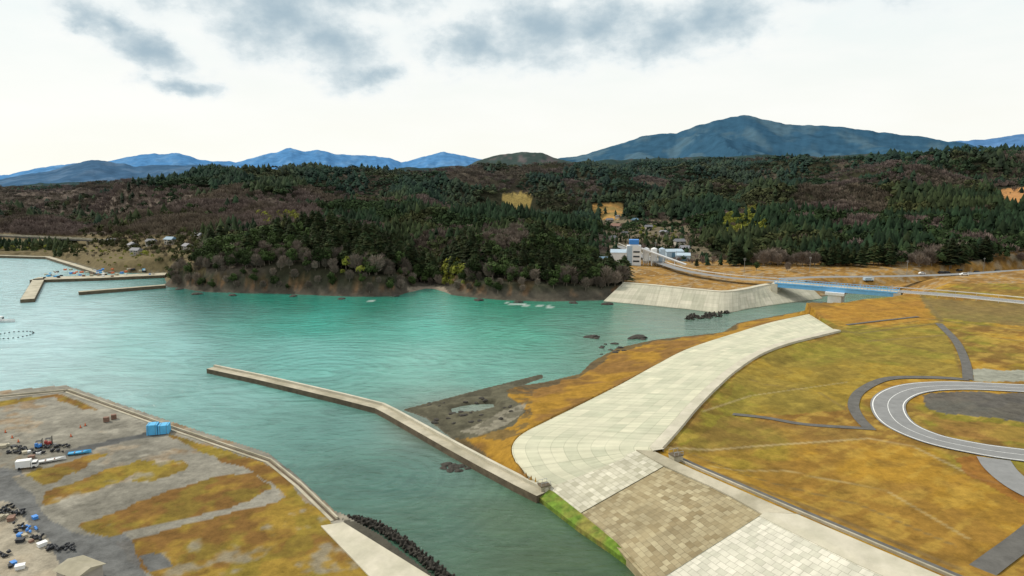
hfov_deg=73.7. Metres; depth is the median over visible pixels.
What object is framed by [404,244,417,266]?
cedar tree
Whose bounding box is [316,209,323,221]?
cedar tree
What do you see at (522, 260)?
cedar tree
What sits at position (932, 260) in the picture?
bare tree
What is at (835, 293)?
bridge
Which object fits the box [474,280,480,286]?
broadleaf tree
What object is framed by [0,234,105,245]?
viaduct
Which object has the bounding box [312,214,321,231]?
cedar tree
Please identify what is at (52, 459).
rowing boat
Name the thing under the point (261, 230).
broadleaf tree
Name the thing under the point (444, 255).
cedar tree
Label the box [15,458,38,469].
box truck
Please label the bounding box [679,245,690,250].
house
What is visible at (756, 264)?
broadleaf tree
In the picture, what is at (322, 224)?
cedar tree
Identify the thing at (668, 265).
road
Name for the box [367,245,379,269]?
cedar tree
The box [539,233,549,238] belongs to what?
broadleaf tree
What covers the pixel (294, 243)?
bare tree
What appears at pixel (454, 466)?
rock
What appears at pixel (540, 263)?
cedar tree
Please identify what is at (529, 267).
cedar tree
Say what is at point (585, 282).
bare tree
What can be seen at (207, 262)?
bare tree
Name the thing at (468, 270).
bare tree
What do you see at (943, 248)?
cedar tree
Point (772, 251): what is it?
bare tree
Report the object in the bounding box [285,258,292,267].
bare tree
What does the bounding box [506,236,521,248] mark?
bare tree
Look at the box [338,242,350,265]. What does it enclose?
cedar tree
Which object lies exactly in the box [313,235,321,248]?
cedar tree
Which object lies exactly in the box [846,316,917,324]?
path
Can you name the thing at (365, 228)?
cedar tree
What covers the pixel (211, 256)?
broadleaf tree
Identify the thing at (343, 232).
cedar tree
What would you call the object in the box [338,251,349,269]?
broadleaf tree
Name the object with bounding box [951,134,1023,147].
mountain
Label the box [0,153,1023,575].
ground
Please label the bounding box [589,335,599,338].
rock
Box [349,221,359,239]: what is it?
cedar tree
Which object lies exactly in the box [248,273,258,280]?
broadleaf tree
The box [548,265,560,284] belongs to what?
broadleaf tree
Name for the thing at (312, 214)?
cedar tree
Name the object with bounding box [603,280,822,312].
seawall
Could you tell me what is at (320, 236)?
cedar tree
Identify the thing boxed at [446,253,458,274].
cedar tree
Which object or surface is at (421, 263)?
cedar tree
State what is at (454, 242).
cedar tree
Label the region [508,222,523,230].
bare tree
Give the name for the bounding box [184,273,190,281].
bare tree
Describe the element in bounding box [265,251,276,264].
broadleaf tree
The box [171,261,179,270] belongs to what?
bare tree
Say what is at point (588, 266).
cedar tree
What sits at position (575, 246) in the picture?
broadleaf tree
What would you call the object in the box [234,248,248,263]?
broadleaf tree
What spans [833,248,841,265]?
cedar tree
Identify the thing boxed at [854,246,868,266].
cedar tree
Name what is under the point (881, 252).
cedar tree
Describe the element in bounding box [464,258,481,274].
broadleaf tree
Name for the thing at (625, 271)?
bare tree
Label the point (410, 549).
wave breaker block
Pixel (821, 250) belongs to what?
cedar tree
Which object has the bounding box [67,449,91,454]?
rowing boat
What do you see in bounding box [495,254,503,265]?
cedar tree
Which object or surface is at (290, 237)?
broadleaf tree
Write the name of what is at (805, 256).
bare tree
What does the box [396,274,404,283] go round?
bare tree
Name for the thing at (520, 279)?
bare tree
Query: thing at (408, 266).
bare tree
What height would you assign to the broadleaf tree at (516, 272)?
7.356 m
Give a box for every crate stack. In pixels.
[103,416,109,422]
[111,414,116,419]
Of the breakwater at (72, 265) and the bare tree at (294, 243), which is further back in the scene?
the breakwater at (72, 265)
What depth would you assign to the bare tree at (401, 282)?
370.34 m
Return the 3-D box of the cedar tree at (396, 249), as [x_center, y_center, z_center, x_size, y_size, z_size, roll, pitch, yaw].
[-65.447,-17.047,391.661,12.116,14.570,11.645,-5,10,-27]
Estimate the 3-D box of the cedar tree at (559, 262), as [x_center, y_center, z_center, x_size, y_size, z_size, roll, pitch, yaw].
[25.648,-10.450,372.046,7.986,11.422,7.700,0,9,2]
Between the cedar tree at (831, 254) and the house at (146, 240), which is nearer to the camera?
the cedar tree at (831, 254)
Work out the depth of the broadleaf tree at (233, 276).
373.27 m
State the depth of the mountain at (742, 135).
3865.06 m
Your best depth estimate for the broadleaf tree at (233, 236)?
402.15 m
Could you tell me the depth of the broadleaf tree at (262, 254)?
378.69 m
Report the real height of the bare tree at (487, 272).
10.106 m
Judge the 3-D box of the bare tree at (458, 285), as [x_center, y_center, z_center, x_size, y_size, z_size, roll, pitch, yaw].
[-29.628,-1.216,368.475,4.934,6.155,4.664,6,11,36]
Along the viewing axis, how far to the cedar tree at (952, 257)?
420.40 m
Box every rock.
[441,462,451,466]
[448,463,458,469]
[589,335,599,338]
[601,302,612,304]
[630,334,647,338]
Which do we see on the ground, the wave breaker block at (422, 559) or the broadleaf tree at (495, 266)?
the broadleaf tree at (495, 266)
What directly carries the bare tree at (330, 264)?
on the ground
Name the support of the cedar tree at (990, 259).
on the ground
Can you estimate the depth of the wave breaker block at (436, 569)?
105.08 m
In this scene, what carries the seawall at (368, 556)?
on the ground
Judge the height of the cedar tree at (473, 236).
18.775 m
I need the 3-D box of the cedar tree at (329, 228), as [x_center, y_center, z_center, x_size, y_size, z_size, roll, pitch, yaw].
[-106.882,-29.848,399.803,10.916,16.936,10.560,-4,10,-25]
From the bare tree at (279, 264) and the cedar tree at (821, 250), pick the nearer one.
the bare tree at (279, 264)
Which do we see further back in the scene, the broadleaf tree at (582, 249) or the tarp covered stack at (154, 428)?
the broadleaf tree at (582, 249)
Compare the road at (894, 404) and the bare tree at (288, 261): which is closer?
the road at (894, 404)
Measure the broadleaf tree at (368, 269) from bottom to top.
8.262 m
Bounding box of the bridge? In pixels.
[771,279,902,302]
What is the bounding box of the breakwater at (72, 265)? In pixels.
[0,255,106,274]
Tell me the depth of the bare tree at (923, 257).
420.63 m
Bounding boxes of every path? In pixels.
[683,458,961,575]
[732,413,866,429]
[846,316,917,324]
[848,376,967,429]
[935,323,972,379]
[969,525,1023,574]
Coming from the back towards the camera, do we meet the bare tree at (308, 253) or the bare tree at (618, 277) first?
the bare tree at (308, 253)
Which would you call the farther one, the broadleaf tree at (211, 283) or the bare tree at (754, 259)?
the bare tree at (754, 259)
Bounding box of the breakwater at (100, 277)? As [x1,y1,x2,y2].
[30,273,166,282]
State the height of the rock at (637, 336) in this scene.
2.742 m
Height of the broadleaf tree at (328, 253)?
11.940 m
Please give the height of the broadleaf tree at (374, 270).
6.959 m
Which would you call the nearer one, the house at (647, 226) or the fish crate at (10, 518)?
the fish crate at (10, 518)
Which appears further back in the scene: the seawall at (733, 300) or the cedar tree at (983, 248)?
the cedar tree at (983, 248)
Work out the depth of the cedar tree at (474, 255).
373.61 m
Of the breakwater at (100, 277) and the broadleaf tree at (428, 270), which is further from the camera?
the breakwater at (100, 277)
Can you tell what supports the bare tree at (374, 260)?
on the ground
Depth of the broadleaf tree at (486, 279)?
356.24 m
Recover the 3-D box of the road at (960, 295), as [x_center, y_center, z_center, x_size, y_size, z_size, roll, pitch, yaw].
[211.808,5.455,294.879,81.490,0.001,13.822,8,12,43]
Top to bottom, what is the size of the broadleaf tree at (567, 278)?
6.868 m
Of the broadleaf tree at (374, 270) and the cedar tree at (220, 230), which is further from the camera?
the cedar tree at (220, 230)
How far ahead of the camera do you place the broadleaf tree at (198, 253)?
390.41 m
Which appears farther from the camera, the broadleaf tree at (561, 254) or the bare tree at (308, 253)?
the broadleaf tree at (561, 254)
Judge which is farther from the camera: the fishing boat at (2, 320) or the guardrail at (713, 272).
the guardrail at (713, 272)
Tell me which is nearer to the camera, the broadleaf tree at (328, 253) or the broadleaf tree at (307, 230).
the broadleaf tree at (328, 253)
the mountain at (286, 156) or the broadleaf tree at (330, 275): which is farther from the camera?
the mountain at (286, 156)
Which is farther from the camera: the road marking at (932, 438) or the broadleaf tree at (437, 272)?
the broadleaf tree at (437, 272)
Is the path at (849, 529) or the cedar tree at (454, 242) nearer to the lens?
the path at (849, 529)
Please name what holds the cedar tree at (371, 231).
on the ground
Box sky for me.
[0,0,1023,174]
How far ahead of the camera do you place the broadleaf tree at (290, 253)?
375.19 m
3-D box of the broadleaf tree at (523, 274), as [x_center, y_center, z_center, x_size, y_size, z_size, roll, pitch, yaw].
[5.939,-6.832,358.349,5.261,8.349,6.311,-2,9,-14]
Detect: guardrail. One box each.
[619,243,774,277]
[900,287,1023,297]
[904,292,1023,303]
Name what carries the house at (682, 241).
on the ground
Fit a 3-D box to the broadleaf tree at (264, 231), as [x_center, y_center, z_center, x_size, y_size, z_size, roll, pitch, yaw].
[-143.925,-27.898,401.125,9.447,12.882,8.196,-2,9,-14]
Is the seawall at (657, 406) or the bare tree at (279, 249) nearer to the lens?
the seawall at (657, 406)
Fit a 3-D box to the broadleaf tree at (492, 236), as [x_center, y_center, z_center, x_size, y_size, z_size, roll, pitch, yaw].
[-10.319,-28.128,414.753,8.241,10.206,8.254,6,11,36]
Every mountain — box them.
[0,148,481,178]
[0,160,236,186]
[5,165,508,186]
[468,152,570,165]
[558,115,979,161]
[569,153,882,164]
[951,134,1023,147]
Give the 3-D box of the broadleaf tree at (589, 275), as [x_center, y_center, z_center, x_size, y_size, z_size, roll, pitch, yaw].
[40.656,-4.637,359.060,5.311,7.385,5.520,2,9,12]
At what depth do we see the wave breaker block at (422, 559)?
108.12 m
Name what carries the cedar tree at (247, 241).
on the ground
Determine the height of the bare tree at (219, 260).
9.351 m
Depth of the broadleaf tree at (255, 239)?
395.34 m
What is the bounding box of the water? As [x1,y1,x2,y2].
[0,258,888,575]
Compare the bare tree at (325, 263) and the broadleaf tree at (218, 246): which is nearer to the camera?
the bare tree at (325, 263)
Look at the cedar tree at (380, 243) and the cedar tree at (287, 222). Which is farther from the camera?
the cedar tree at (287, 222)
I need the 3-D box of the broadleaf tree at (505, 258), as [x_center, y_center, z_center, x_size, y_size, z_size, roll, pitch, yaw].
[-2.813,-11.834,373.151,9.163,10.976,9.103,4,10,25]
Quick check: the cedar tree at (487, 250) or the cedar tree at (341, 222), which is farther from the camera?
the cedar tree at (341, 222)
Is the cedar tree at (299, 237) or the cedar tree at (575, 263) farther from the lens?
the cedar tree at (299, 237)
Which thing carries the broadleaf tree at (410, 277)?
on the ground
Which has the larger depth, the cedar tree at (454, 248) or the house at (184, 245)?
the house at (184, 245)
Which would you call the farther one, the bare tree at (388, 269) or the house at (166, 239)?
the house at (166, 239)
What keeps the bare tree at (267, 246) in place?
on the ground
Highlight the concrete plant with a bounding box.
[599,239,685,265]
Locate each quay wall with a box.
[0,389,66,397]
[66,389,339,520]
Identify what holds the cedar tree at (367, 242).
on the ground
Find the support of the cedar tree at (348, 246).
on the ground
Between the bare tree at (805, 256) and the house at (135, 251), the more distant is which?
the house at (135, 251)
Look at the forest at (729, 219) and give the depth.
545.16 m
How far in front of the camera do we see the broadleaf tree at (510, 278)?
354.43 m
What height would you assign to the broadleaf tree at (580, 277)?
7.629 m
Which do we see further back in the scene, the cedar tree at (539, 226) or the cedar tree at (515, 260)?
the cedar tree at (539, 226)
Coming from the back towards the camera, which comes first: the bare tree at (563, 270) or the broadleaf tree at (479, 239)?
the broadleaf tree at (479, 239)
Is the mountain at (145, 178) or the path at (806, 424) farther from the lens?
the mountain at (145, 178)
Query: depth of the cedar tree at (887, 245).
425.14 m
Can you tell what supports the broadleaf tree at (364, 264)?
on the ground
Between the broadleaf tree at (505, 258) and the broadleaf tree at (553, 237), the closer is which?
the broadleaf tree at (505, 258)
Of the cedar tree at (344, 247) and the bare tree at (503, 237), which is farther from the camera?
the bare tree at (503, 237)
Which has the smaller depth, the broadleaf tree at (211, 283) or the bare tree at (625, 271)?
the bare tree at (625, 271)
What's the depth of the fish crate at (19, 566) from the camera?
103.09 m
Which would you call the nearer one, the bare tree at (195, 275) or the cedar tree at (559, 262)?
the cedar tree at (559, 262)
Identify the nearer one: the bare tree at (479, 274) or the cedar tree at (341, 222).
the bare tree at (479, 274)
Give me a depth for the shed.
100.02 m
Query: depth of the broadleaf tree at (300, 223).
410.16 m
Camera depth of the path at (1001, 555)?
95.32 m
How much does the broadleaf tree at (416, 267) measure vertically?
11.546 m
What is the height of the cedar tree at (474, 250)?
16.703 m
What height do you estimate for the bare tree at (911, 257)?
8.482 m
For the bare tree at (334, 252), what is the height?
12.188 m
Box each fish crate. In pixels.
[6,514,15,521]
[14,537,24,542]
[14,562,25,570]
[31,514,38,519]
[36,539,47,547]
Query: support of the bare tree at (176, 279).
on the ground
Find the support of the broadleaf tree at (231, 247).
on the ground
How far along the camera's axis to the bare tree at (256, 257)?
375.98 m
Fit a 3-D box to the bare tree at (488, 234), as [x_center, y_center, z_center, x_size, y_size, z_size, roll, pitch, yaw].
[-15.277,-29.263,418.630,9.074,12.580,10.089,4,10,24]
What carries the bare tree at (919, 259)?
on the ground
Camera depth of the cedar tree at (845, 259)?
426.05 m
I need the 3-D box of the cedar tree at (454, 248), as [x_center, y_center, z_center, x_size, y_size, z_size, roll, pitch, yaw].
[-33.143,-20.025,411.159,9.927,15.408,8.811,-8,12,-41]
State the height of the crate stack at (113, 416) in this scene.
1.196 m
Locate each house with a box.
[129,248,142,255]
[145,239,156,246]
[164,236,176,244]
[181,243,190,249]
[610,223,621,229]
[644,225,652,230]
[673,239,685,245]
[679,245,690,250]
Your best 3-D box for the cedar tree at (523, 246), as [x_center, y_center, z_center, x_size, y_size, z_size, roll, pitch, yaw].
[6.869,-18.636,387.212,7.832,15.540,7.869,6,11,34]
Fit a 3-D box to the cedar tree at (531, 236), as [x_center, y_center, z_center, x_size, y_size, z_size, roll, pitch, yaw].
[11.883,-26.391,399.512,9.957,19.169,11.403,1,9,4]
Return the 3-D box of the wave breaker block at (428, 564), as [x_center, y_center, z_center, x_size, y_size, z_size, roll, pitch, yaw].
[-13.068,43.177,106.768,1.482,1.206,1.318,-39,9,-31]
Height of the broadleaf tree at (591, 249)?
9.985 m
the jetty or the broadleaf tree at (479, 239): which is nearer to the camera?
the jetty
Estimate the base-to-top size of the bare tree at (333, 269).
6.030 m
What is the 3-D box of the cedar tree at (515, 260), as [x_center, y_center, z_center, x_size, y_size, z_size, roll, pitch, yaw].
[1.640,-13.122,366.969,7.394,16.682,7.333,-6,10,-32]
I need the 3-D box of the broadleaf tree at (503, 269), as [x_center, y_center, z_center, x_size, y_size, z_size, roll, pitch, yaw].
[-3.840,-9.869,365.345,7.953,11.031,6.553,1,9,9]
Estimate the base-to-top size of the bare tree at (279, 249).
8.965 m
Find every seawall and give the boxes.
[321,522,428,575]
[512,314,840,486]
[550,450,940,575]
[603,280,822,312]
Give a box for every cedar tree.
[205,229,215,238]
[215,226,225,236]
[239,230,254,249]
[272,218,283,237]
[275,232,282,243]
[283,218,292,232]
[284,223,296,241]
[295,234,301,244]
[296,211,309,223]
[298,211,303,228]
[298,233,312,250]
[303,217,310,230]
[308,210,315,225]
[309,226,317,239]
[310,231,316,248]
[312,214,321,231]
[313,231,322,247]
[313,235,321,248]
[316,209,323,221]
[319,218,326,229]
[323,238,335,258]
[324,212,333,224]
[324,223,331,236]
[327,232,336,249]
[329,224,342,248]
[336,217,347,229]
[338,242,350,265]
[340,224,348,239]
[340,227,350,240]
[344,223,351,240]
[346,242,351,253]
[348,243,364,268]
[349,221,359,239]
[357,230,366,244]
[359,225,372,238]
[359,234,374,253]
[367,224,376,237]
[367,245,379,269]
[374,234,386,254]
[384,244,398,266]
[390,228,398,244]
[393,246,402,269]
[399,244,408,260]
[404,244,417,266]
[405,245,418,266]
[418,255,426,277]
[419,249,426,261]
[424,252,433,265]
[440,246,449,264]
[445,239,459,261]
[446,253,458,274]
[452,243,458,255]
[454,233,468,260]
[456,238,479,269]
[467,246,482,270]
[469,231,478,243]
[471,253,481,271]
[480,240,493,265]
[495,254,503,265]
[503,247,509,259]
[506,250,512,261]
[508,249,520,268]
[518,242,529,256]
[518,248,527,264]
[518,252,526,268]
[526,263,531,277]
[527,227,537,248]
[527,243,535,252]
[527,249,538,265]
[533,257,543,278]
[535,221,543,232]
[537,248,549,262]
[541,220,547,232]
[552,257,557,269]
[555,259,562,269]
[562,250,569,264]
[564,251,574,264]
[570,255,582,280]
[580,256,587,278]
[583,261,591,278]
[585,256,596,266]
[590,250,597,261]
[595,257,602,265]
[604,251,615,281]
[617,255,636,281]
[724,243,741,265]
[735,244,746,264]
[818,244,826,262]
[823,244,837,265]
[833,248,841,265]
[835,241,842,255]
[840,248,850,265]
[849,248,856,263]
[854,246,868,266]
[864,240,870,259]
[865,242,882,264]
[877,243,884,264]
[881,238,896,264]
[884,245,897,266]
[938,242,947,263]
[940,238,961,268]
[958,240,972,265]
[969,243,978,259]
[977,235,996,255]
[982,245,994,261]
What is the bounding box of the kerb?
[668,454,954,575]
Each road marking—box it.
[872,382,1021,459]
[887,385,1021,454]
[903,389,1023,449]
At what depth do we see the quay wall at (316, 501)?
147.43 m
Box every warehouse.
[665,249,684,257]
[675,252,690,260]
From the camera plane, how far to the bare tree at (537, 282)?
351.66 m
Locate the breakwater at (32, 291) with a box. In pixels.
[20,278,43,302]
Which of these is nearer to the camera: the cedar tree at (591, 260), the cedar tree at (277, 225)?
the cedar tree at (591, 260)
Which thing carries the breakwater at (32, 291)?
on the ground
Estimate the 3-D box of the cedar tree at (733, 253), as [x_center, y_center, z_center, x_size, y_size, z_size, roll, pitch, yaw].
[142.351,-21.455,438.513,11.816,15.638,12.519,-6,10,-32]
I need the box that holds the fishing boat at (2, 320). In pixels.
[0,316,14,322]
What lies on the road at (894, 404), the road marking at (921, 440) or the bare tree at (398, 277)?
the road marking at (921, 440)
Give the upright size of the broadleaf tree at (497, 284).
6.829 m
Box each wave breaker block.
[406,546,412,554]
[416,552,421,560]
[419,554,424,563]
[425,560,430,568]
[427,562,434,569]
[434,566,439,575]
[436,568,442,575]
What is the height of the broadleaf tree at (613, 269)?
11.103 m
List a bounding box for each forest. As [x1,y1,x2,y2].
[0,143,1023,264]
[0,204,766,285]
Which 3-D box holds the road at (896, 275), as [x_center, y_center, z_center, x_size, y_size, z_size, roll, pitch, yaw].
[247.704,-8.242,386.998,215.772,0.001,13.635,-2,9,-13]
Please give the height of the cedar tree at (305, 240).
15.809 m
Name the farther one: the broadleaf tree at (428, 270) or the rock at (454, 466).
the broadleaf tree at (428, 270)
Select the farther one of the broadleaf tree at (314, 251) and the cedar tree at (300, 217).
the cedar tree at (300, 217)
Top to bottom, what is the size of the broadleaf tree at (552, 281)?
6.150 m
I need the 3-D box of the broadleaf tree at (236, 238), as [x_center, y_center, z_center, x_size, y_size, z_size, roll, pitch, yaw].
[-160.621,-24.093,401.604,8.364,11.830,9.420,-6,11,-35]
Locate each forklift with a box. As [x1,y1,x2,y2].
[34,438,43,448]
[44,436,54,444]
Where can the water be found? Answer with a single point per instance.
(156, 352)
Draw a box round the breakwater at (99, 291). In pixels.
[78,284,165,294]
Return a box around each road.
[618,246,778,281]
[776,269,1023,279]
[870,381,1023,460]
[898,290,1023,302]
[977,456,1023,495]
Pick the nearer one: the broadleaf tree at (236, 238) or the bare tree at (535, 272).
the bare tree at (535, 272)
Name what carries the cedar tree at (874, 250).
on the ground
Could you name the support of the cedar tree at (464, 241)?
on the ground
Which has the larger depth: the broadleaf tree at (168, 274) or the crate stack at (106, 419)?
the broadleaf tree at (168, 274)
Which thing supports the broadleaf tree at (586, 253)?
on the ground
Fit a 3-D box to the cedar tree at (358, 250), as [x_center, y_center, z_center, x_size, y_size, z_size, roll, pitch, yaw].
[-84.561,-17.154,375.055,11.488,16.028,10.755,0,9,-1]
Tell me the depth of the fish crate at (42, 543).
109.60 m
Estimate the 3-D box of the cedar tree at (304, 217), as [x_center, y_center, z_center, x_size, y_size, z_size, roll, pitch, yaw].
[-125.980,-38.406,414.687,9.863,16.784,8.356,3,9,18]
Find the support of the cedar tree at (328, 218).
on the ground
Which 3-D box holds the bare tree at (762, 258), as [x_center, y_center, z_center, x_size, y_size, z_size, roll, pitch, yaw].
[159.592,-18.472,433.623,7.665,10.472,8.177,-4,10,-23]
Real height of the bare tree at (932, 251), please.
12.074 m
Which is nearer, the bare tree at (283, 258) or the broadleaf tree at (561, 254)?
the bare tree at (283, 258)
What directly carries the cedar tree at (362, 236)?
on the ground
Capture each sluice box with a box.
[537,478,550,491]
[668,448,683,461]
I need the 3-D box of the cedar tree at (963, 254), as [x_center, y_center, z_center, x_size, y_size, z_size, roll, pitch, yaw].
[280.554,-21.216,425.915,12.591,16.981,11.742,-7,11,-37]
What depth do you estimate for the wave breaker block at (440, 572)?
104.42 m
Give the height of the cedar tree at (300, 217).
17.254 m
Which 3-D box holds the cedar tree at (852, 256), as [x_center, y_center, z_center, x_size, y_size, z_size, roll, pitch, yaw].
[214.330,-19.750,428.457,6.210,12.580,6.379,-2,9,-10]
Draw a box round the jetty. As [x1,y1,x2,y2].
[207,365,548,502]
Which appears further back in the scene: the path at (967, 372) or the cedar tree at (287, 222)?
the cedar tree at (287, 222)
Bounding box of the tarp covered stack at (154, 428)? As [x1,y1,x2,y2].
[146,421,170,434]
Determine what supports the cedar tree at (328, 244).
on the ground
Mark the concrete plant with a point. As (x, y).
(632, 252)
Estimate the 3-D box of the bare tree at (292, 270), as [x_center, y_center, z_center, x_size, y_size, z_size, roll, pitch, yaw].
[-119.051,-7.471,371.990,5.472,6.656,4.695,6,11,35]
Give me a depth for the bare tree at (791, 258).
430.22 m
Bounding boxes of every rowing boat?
[38,456,65,462]
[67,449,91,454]
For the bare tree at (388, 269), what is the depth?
370.54 m
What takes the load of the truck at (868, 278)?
on the ground
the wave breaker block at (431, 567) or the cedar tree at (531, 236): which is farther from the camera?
the cedar tree at (531, 236)
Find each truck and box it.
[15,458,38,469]
[863,277,873,281]
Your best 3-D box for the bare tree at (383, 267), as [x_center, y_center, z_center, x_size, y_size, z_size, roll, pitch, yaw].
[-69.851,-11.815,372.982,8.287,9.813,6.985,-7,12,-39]
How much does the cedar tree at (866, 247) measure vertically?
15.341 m
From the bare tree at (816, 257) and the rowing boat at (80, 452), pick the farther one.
the bare tree at (816, 257)
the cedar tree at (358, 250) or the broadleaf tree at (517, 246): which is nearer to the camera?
the cedar tree at (358, 250)
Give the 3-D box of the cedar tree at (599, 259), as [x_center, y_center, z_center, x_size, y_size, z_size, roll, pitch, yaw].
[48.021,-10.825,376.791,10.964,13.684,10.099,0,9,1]
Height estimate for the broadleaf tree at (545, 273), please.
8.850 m
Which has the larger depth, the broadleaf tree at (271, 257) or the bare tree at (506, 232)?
the bare tree at (506, 232)
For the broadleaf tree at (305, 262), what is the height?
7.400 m
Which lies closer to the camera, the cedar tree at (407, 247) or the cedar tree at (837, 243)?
the cedar tree at (407, 247)
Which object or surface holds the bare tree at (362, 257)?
on the ground
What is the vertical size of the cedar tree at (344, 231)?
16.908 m
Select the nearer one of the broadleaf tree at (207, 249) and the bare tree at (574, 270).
the bare tree at (574, 270)
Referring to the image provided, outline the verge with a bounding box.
[539,490,640,568]
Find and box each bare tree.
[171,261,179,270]
[171,274,181,282]
[175,259,186,270]
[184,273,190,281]
[191,261,201,272]
[191,272,199,280]
[195,256,203,265]
[202,260,210,268]
[212,255,223,266]
[224,254,236,265]
[251,253,259,267]
[258,240,266,247]
[259,243,272,251]
[269,267,276,274]
[275,247,286,257]
[276,260,284,267]
[279,255,286,265]
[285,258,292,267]
[289,269,296,276]
[290,240,301,251]
[297,246,309,258]
[303,251,314,260]
[304,264,310,270]
[305,281,311,288]
[311,261,318,267]
[314,275,321,281]
[322,259,328,268]
[327,257,338,266]
[328,247,337,261]
[329,265,338,273]
[344,269,354,281]
[348,252,361,271]
[358,254,368,271]
[366,255,385,274]
[379,259,390,273]
[384,265,392,273]
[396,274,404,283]
[397,256,409,268]
[397,278,404,287]
[399,261,410,270]
[401,267,407,275]
[434,274,441,281]
[453,280,460,288]
[465,267,473,275]
[476,271,482,277]
[480,230,492,239]
[483,263,494,276]
[499,229,511,235]
[499,234,510,246]
[505,236,514,246]
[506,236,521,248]
[507,267,516,280]
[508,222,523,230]
[516,230,528,238]
[517,277,525,284]
[529,268,541,278]
[534,278,539,285]
[558,271,567,282]
[560,266,571,283]
[566,266,579,282]
[571,275,578,285]
[580,277,589,290]
[600,265,612,285]
[605,273,615,285]
[611,270,622,282]
[616,264,633,282]
[749,253,757,262]
[757,251,769,262]
[759,251,770,265]
[766,249,777,262]
[772,253,782,265]
[776,250,786,264]
[785,262,791,270]
[788,256,794,263]
[791,252,797,264]
[796,252,804,262]
[796,252,809,265]
[809,252,822,265]
[908,253,914,263]
[913,252,926,266]
[914,254,924,266]
[921,249,937,264]
[923,257,930,264]
[928,253,938,265]
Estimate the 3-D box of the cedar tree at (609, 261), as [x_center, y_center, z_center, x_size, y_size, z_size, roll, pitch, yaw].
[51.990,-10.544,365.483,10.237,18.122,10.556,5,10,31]
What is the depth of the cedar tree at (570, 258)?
372.44 m
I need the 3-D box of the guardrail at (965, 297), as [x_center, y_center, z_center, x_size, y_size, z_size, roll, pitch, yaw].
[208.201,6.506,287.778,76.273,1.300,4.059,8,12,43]
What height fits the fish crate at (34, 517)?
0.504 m
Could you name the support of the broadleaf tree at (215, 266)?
on the ground
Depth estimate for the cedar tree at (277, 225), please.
402.49 m
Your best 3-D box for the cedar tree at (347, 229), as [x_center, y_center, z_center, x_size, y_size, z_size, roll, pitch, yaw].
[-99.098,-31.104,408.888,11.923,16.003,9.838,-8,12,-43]
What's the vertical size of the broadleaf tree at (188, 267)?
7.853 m
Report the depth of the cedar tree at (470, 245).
380.64 m
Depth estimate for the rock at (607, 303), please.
334.70 m
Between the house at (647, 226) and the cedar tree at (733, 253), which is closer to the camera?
the cedar tree at (733, 253)
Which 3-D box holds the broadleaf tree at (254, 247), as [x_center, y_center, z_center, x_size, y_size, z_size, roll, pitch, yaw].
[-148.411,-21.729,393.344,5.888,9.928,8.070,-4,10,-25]
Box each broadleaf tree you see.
[166,268,173,280]
[183,262,191,271]
[191,250,203,265]
[201,245,217,256]
[202,238,220,248]
[206,253,218,261]
[207,279,215,286]
[212,244,223,255]
[212,263,220,270]
[213,235,226,241]
[220,244,237,254]
[221,234,238,245]
[221,236,231,247]
[223,251,236,268]
[227,273,237,282]
[234,237,243,244]
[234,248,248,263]
[237,231,257,240]
[237,254,250,268]
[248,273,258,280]
[251,235,261,245]
[251,242,259,250]
[258,225,270,234]
[258,250,269,264]
[261,230,270,241]
[265,238,277,246]
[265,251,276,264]
[266,230,281,240]
[269,275,278,286]
[273,244,283,251]
[283,234,295,244]
[284,241,293,249]
[285,248,298,264]
[296,221,304,232]
[301,227,310,236]
[302,256,311,265]
[310,247,326,266]
[316,247,333,259]
[327,272,334,278]
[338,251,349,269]
[358,273,365,280]
[361,257,371,266]
[364,261,373,274]
[371,264,379,272]
[386,280,393,290]
[394,251,404,262]
[408,276,415,285]
[412,264,424,281]
[421,265,435,282]
[421,272,428,282]
[430,264,444,282]
[458,269,466,279]
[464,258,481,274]
[468,273,475,282]
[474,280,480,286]
[475,234,485,242]
[482,240,497,249]
[483,262,499,278]
[484,277,493,288]
[489,233,500,240]
[491,281,502,293]
[492,247,501,254]
[498,260,509,278]
[499,257,510,265]
[507,273,512,283]
[510,268,518,280]
[514,243,526,250]
[519,267,528,278]
[536,239,547,252]
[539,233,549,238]
[541,269,553,283]
[548,231,557,240]
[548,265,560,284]
[548,278,558,288]
[559,246,569,258]
[561,274,570,285]
[564,244,572,250]
[569,243,580,253]
[577,271,583,283]
[580,246,588,253]
[583,266,601,284]
[584,248,591,255]
[585,272,593,284]
[588,247,598,254]
[591,262,605,279]
[606,265,614,284]
[753,262,759,269]
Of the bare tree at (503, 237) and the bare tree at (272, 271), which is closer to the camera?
the bare tree at (272, 271)
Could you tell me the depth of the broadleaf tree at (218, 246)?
394.07 m
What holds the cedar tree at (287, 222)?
on the ground
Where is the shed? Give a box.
[52,555,105,575]
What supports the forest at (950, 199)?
on the ground
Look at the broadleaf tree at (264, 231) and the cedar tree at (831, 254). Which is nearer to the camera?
the broadleaf tree at (264, 231)
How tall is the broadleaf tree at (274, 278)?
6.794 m
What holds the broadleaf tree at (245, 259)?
on the ground
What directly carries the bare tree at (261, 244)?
on the ground
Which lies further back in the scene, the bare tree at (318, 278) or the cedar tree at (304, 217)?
the cedar tree at (304, 217)
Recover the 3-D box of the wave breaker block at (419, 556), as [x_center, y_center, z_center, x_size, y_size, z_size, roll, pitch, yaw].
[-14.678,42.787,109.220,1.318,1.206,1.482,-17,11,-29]
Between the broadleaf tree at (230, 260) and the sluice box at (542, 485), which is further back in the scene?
the broadleaf tree at (230, 260)

